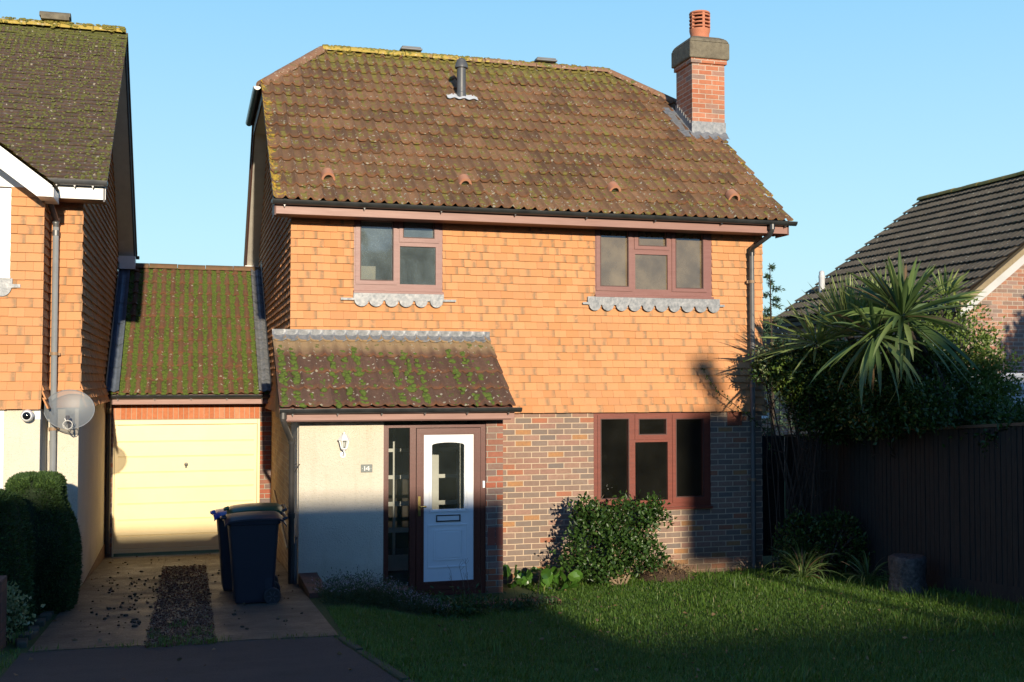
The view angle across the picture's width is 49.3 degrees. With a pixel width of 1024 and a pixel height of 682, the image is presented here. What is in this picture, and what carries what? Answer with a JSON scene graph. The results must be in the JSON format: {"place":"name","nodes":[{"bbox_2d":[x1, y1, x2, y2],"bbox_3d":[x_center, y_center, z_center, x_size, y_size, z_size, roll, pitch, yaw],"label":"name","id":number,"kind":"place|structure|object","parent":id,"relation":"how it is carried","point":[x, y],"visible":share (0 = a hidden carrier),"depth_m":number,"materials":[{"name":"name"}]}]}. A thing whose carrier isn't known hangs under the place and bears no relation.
{"place":"outdoors","nodes":[
{"label":"outdoors","id":0,"kind":"place"},
{"bbox_2d":[28,555,165,651],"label":"driveway","id":1,"kind":"structure","parent":0,"point":[84,633],"depth_m":11.02,"materials":[{"name":"concrete"}]},
{"bbox_2d":[62,553,302,633],"bbox_3d":[-3.845,2.861,13.228,2.246,0.499,7.708,1,-2,-16],"label":"drive debris","id":2,"kind":"object","parent":1,"relation":"on","point":[132,620],"visible":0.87,"depth_m":11.21,"materials":[{"name":"brown plant"}]},
{"bbox_2d":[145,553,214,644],"bbox_3d":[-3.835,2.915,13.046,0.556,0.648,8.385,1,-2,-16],"label":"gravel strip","id":3,"kind":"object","parent":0,"point":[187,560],"visible":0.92,"depth_m":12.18,"materials":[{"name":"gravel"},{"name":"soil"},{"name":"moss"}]},
{"bbox_2d":[144,565,215,647],"bbox_3d":[-3.563,2.768,12.101,0.556,0.442,6.600,1,-2,-16],"label":"gravel bed","id":4,"kind":"object","parent":3,"relation":"on","point":[152,640],"visible":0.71,"depth_m":11.26,"materials":[{"name":"brown gravel"}]},
{"bbox_2d":[146,617,216,647],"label":"gravel weeds","id":5,"kind":"object","parent":4,"relation":"on","point":[182,638],"visible":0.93,"depth_m":9.24,"materials":[{"name":"green plant"}]},
{"bbox_2d":[0,636,399,681],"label":"road","id":6,"kind":"structure","parent":0,"point":[313,659],"depth_m":8.16,"materials":[{"name":"grey asphalt"}]},
{"bbox_2d":[204,552,338,641],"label":"driveway","id":7,"kind":"structure","parent":0,"point":[259,620],"depth_m":10.53,"materials":[{"name":"concrete"}]},
{"bbox_2d":[210,508,232,590],"bbox_3d":[-3.057,2.333,12.553,0.661,0.913,0.542,1,-2,-18],"label":"wheelie bin","id":8,"kind":"object","parent":7,"relation":"on","point":[224,555],"visible":0.15,"depth_m":12.29,"materials":[{"name":"blue plastic"}]},
{"bbox_2d":[220,511,287,603],"bbox_3d":[-2.672,2.228,11.522,0.661,0.913,0.542,1,-2,-17],"label":"wheelie bin","id":9,"kind":"object","parent":7,"relation":"on","point":[253,538],"visible":1,"depth_m":11.31,"materials":[{"name":"blue plastic"}]},
{"bbox_2d":[223,503,286,590],"bbox_3d":[-2.778,2.249,12.053,0.661,0.976,0.542,1,-2,-14],"label":"wheelie bin","id":10,"kind":"object","parent":7,"relation":"on","point":[246,507],"visible":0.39,"depth_m":11.90,"materials":[{"name":"black plastic"}]},
{"bbox_2d":[0,424,1023,681],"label":"ground","id":11,"kind":"structure","parent":0,"point":[324,610],"depth_m":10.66,"materials":[{"name":"green plant"}]},
{"bbox_2d":[0,575,6,650],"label":"brick gate pillar","id":12,"kind":"structure","parent":11,"relation":"on","point":[3,598],"depth_m":8.98,"materials":[{"name":"brown brick"}]},
{"bbox_2d":[0,629,30,672],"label":"grass","id":13,"kind":"structure","parent":11,"relation":"on","point":[13,643],"depth_m":9.21,"materials":[{"name":"green plant"}]},
{"bbox_2d":[0,487,36,632],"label":"clipped conifer","id":14,"kind":"object","parent":11,"relation":"on","point":[16,564],"visible":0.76,"depth_m":9.99,"materials":[{"name":"green plant"}]},
{"bbox_2d":[15,638,27,647],"bbox_3d":[-4.030,2.518,9.165,0.099,0.148,0.309,1,-2,-22],"label":"edging stone","id":15,"kind":"object","parent":11,"relation":"on","point":[21,642],"visible":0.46,"depth_m":9.04,"materials":[{"name":"grey stone"}]},
{"bbox_2d":[6,575,45,644],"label":"variegated shrub","id":16,"kind":"object","parent":11,"relation":"on","point":[14,620],"visible":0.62,"depth_m":9.25,"materials":[{"name":"green plant"}]},
{"bbox_2d":[18,630,38,639],"bbox_3d":[-4.124,2.552,9.530,0.100,0.152,0.294,0,-2,-10],"label":"edging stone","id":17,"kind":"object","parent":11,"relation":"on","point":[34,634],"visible":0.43,"depth_m":9.46,"materials":[{"name":"grey stone"}]},
{"bbox_2d":[28,625,38,630],"bbox_3d":[-4.236,2.593,9.880,0.098,0.141,0.298,1,-2,-22],"label":"edging stone","id":18,"kind":"object","parent":11,"relation":"on","point":[36,627],"visible":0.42,"depth_m":9.87,"materials":[{"name":"grey stone"}]},
{"bbox_2d":[34,618,45,626],"bbox_3d":[-4.339,2.622,10.251,0.099,0.155,0.260,1,-2,-19],"label":"edging stone","id":19,"kind":"object","parent":11,"relation":"on","point":[40,622],"visible":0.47,"depth_m":10.14,"materials":[{"name":"grey stone"}]},
{"bbox_2d":[3,470,82,614],"bbox_3d":[-4.830,2.054,11.305,0.929,1.482,1.203,1,-2,-16],"label":"clipped conifer","id":20,"kind":"object","parent":11,"relation":"on","point":[58,554],"visible":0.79,"depth_m":10.98,"materials":[{"name":"green plant"}]},
{"bbox_2d":[38,612,51,620],"bbox_3d":[-4.436,2.657,10.598,0.100,0.156,0.273,1,-2,-16],"label":"edging stone","id":21,"kind":"object","parent":11,"relation":"on","point":[47,615],"visible":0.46,"depth_m":10.49,"materials":[{"name":"grey stone"}]},
{"bbox_2d":[0,11,139,585],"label":"neighbouring house","id":22,"kind":"structure","parent":11,"relation":"on","point":[68,240],"depth_m":13.10,"materials":[{"name":"brick"}]},
{"bbox_2d":[0,411,4,488],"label":"window","id":23,"kind":"structure","parent":22,"relation":"in","point":[1,412],"depth_m":12.02,"materials":[{"name":"white plastic"}]},
{"bbox_2d":[0,188,10,278],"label":"window","id":24,"kind":"structure","parent":22,"relation":"in","point":[5,193],"depth_m":12.12,"materials":[{"name":"white plastic"}]},
{"bbox_2d":[20,410,40,421],"bbox_3d":[-5.207,0.804,12.053,0.134,0.132,0.228,0,-2,10],"label":"security camera","id":25,"kind":"object","parent":22,"relation":"attached to","point":[27,415],"visible":1,"depth_m":11.98,"materials":[{"name":"white plastic"}]},
{"bbox_2d":[43,390,94,470],"bbox_3d":[-5.023,1.090,12.493,0.475,1.093,0.668,2,-3,-51],"label":"satellite dish","id":26,"kind":"object","parent":22,"relation":"attached to","point":[71,409],"visible":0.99,"depth_m":12.46,"materials":[{"name":"grey metal"}]},
{"bbox_2d":[0,631,327,667],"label":"edge grass","id":27,"kind":"structure","parent":11,"relation":"on","point":[14,655],"depth_m":8.90,"materials":[{"name":"green plant"}]},
{"bbox_2d":[104,263,270,556],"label":"linked garage","id":28,"kind":"structure","parent":11,"relation":"on","point":[189,351],"depth_m":17.28,"materials":[{"name":"brick"}]},
{"bbox_2d":[113,424,256,553],"bbox_3d":[-5.002,2.252,17.168,2.100,1.934,0.085,1,-2,-16],"label":"garage door","id":29,"kind":"structure","parent":28,"relation":"in","point":[168,479],"depth_m":17.14,"materials":[{"name":"yellow paint"}]},
{"bbox_2d":[338,637,413,681],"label":"kerb edging","id":30,"kind":"object","parent":11,"relation":"on","point":[398,675],"visible":0.43,"depth_m":8.08,"materials":[{"name":"grey concrete"}]},
{"bbox_2d":[308,565,451,616],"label":"heather","id":31,"kind":"object","parent":11,"relation":"on","point":[388,594],"visible":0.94,"depth_m":11.42,"materials":[{"name":"green plant"}]},
{"bbox_2d":[334,630,442,681],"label":"kerb grass","id":32,"kind":"structure","parent":11,"relation":"on","point":[366,649],"depth_m":8.34,"materials":[{"name":"green plant"}]},
{"bbox_2d":[298,572,560,608],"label":"planter wall","id":33,"kind":"structure","parent":11,"relation":"on","point":[304,579],"depth_m":12.43,"materials":[{"name":"brick"}]},
{"bbox_2d":[409,556,578,619],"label":"border weeds","id":34,"kind":"object","parent":11,"relation":"on","point":[467,606],"visible":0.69,"depth_m":11.98,"materials":[{"name":"green plant"}]},
{"bbox_2d":[14,559,994,679],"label":"fallen leaves","id":35,"kind":"object","parent":11,"relation":"on","point":[444,629],"visible":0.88,"depth_m":10.14,"materials":[{"name":"brown plant"}]},
{"bbox_2d":[244,10,797,594],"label":"detached house","id":36,"kind":"structure","parent":11,"relation":"on","point":[510,306],"depth_m":14.98,"materials":[{"name":"brick"}]},
{"bbox_2d":[338,432,349,457],"bbox_3d":[-1.974,1.222,13.114,0.148,0.310,0.174,1,-2,-16],"label":"wall lantern","id":37,"kind":"object","parent":36,"relation":"attached to","point":[344,437],"depth_m":13.07,"materials":[{"name":"white plastic"}]},
{"bbox_2d":[361,464,371,472],"bbox_3d":[-1.725,1.512,13.256,0.137,0.094,0.016,1,-2,-16],"label":"house number sign","id":38,"kind":"object","parent":36,"relation":"attached to","point":[366,467],"visible":1,"depth_m":13.25,"materials":[{"name":"grey stone"}]},
{"bbox_2d":[353,220,443,294],"bbox_3d":[-1.455,-1.096,14.329,1.167,0.990,0.110,1,-2,-16],"label":"window","id":39,"kind":"structure","parent":36,"relation":"in","point":[394,286],"depth_m":14.32,"materials":[{"name":"plastic"}]},
{"bbox_2d":[384,420,466,570],"bbox_3d":[-1.152,2.022,14.701,1.155,1.947,0.044,1,-2,-16],"label":"window","id":40,"kind":"structure","parent":36,"relation":"in","point":[395,562],"depth_m":14.72,"materials":[{"name":"clear glass"}]},
{"bbox_2d":[416,428,479,590],"bbox_3d":[-0.767,2.031,13.540,0.793,1.945,0.116,1,-2,-16],"label":"front door","id":41,"kind":"structure","parent":36,"relation":"in","point":[444,537],"depth_m":13.54,"materials":[{"name":"plastic"}]},
{"bbox_2d":[594,412,712,510],"bbox_3d":[1.918,1.638,15.202,1.735,1.315,0.110,1,-2,-16],"label":"window","id":42,"kind":"structure","parent":36,"relation":"in","point":[701,501],"depth_m":15.25,"materials":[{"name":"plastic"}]},
{"bbox_2d":[594,230,713,298],"bbox_3d":[1.945,-1.070,15.304,1.745,0.975,0.110,1,-2,-16],"label":"window","id":43,"kind":"structure","parent":36,"relation":"in","point":[633,264],"depth_m":15.31,"materials":[{"name":"plastic"}]},
{"bbox_2d":[503,564,582,590],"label":"leafy perennial","id":44,"kind":"object","parent":11,"relation":"on","point":[551,576],"visible":0.97,"depth_m":13.65,"materials":[{"name":"green plant"}]},
{"bbox_2d":[549,489,676,586],"bbox_3d":[1.338,2.525,14.178,1.610,1.278,0.940,2,-3,-37],"label":"garden bush","id":45,"kind":"object","parent":11,"relation":"on","point":[636,546],"visible":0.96,"depth_m":14.07,"materials":[{"name":"green plant"}]},
{"bbox_2d":[637,556,695,582],"bbox_3d":[2.024,3.069,14.617,0.808,0.643,0.820,0,-2,11],"label":"soil mound","id":46,"kind":"object","parent":11,"relation":"on","point":[670,573],"visible":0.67,"depth_m":14.44,"materials":[{"name":"brown soil"}]},
{"bbox_2d":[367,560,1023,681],"bbox_3d":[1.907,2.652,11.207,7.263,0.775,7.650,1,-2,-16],"label":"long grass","id":47,"kind":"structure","parent":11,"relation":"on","point":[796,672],"depth_m":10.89,"materials":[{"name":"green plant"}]},
{"bbox_2d":[762,263,805,448],"bbox_3d":[4.797,0.954,20.547,1.452,4.846,1.343,2,-3,-41],"label":"young conifer","id":48,"kind":"object","parent":11,"relation":"on","point":[767,312],"visible":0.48,"depth_m":20.64,"materials":[{"name":"green plant"}]},
{"bbox_2d":[749,337,849,574],"bbox_3d":[3.917,1.504,14.801,1.463,3.229,0.771,-1,-2,26],"label":"pale leaved shrub","id":49,"kind":"object","parent":11,"relation":"on","point":[763,349],"visible":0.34,"depth_m":14.88,"materials":[{"name":"green plant"}]},
{"bbox_2d":[743,300,856,378],"bbox_3d":[4.034,1.287,14.444,1.922,3.646,1.729,1,-2,-16],"label":"yucca","id":50,"kind":"object","parent":11,"relation":"on","point":[808,326],"visible":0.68,"depth_m":14.38,"materials":[{"name":"green plant"}]},
{"bbox_2d":[741,327,864,574],"bbox_3d":[3.945,1.472,14.812,1.503,3.302,1.318,1,-2,-16],"label":"leafy shrub","id":51,"kind":"object","parent":11,"relation":"on","point":[827,427],"visible":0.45,"depth_m":14.78,"materials":[{"name":"green plant"}]},
{"bbox_2d":[700,364,774,453],"bbox_3d":[3.080,0.923,15.242,1.065,1.235,0.141,0,-2,-5],"label":"bramble cane","id":52,"kind":"object","parent":51,"relation":"attached to","point":[757,424],"visible":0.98,"depth_m":15.25,"materials":[{"name":"brown plant"}]},
{"bbox_2d":[763,530,848,583],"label":"long leaved clump","id":53,"kind":"object","parent":11,"relation":"on","point":[798,568],"visible":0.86,"depth_m":14.20,"materials":[{"name":"green plant"}]},
{"bbox_2d":[768,341,853,572],"bbox_3d":[3.936,1.541,14.558,1.169,3.137,0.879,0,-2,9],"label":"fresh leaved shrub","id":54,"kind":"object","parent":11,"relation":"on","point":[780,380],"visible":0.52,"depth_m":14.58,"materials":[{"name":"green plant"}]},
{"bbox_2d":[771,498,874,577],"bbox_3d":[4.073,2.608,14.692,1.320,1.071,1.001,0,-2,13],"label":"corner shrub","id":55,"kind":"object","parent":11,"relation":"on","point":[837,523],"visible":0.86,"depth_m":14.54,"materials":[{"name":"green plant"}]},
{"bbox_2d":[777,266,939,375],"bbox_3d":[4.305,1.060,14.021,1.802,3.995,1.807,1,-2,-16],"label":"yucca","id":56,"kind":"object","parent":11,"relation":"on","point":[841,303],"visible":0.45,"depth_m":13.94,"materials":[{"name":"green plant"}]},
{"bbox_2d":[832,550,889,586],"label":"trailing strap plant","id":57,"kind":"object","parent":11,"relation":"on","point":[866,567],"visible":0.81,"depth_m":13.87,"materials":[{"name":"green plant"}]},
{"bbox_2d":[772,171,1023,436],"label":"brick bungalow","id":58,"kind":"object","parent":11,"relation":"on","point":[976,229],"visible":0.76,"depth_m":23.32,"materials":[{"name":"tile"}]},
{"bbox_2d":[809,248,995,428],"bbox_3d":[4.487,0.927,12.954,2.058,4.022,1.986,0,-2,8],"label":"yucca","id":59,"kind":"object","parent":11,"relation":"on","point":[903,298],"visible":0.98,"depth_m":12.84,"materials":[{"name":"green plant"}]},
{"bbox_2d":[784,422,1023,604],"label":"closeboard fence","id":60,"kind":"object","parent":11,"relation":"on","point":[952,511],"visible":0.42,"depth_m":13.18,"materials":[{"name":"brown wood"}]},
{"bbox_2d":[762,435,784,555],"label":"side gate","id":61,"kind":"structure","parent":60,"relation":"attached to","point":[766,531],"depth_m":16.58,"materials":[{"name":"brown wood"}]},
{"bbox_2d":[888,553,928,594],"bbox_3d":[4.648,2.717,13.054,0.468,0.431,0.467,1,-2,-16],"label":"tree stump","id":62,"kind":"object","parent":11,"relation":"on","point":[906,570],"visible":0.97,"depth_m":12.90,"materials":[{"name":"grey wood"}]},
{"bbox_2d":[816,324,1023,458],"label":"dark hedge","id":63,"kind":"object","parent":11,"relation":"on","point":[927,405],"visible":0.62,"depth_m":13.22,"materials":[{"name":"green plant"}]},
{"bbox_2d":[915,266,982,330],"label":"yucca","id":64,"kind":"object","parent":11,"relation":"on","point":[955,284],"visible":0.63,"depth_m":14.71,"materials":[{"name":"green plant"}]},
{"bbox_2d":[904,284,1023,421],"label":"climbing shrub","id":65,"kind":"object","parent":11,"relation":"on","point":[992,379],"visible":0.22,"depth_m":14.14,"materials":[{"name":"green plant"}]},
{"bbox_2d":[973,373,1023,405],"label":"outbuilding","id":66,"kind":"structure","parent":11,"relation":"on","point":[1018,375],"depth_m":16.29,"materials":[{"name":"white"}]},
{"bbox_2d":[0,0,1023,333],"label":"sky","id":67,"kind":"structure","parent":0,"point":[850,113],"materials":[{"name":"blue"}]},
{"bbox_2d":[762,316,788,471],"bbox_3d":[5.968,1.657,36.656,6.100,5.041,4.750,1,-2,-16],"label":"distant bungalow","id":68,"kind":"object","parent":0,"point":[767,342],"visible":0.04,"depth_m":35.16,"materials":[{"name":"brown glass"}]}
]}

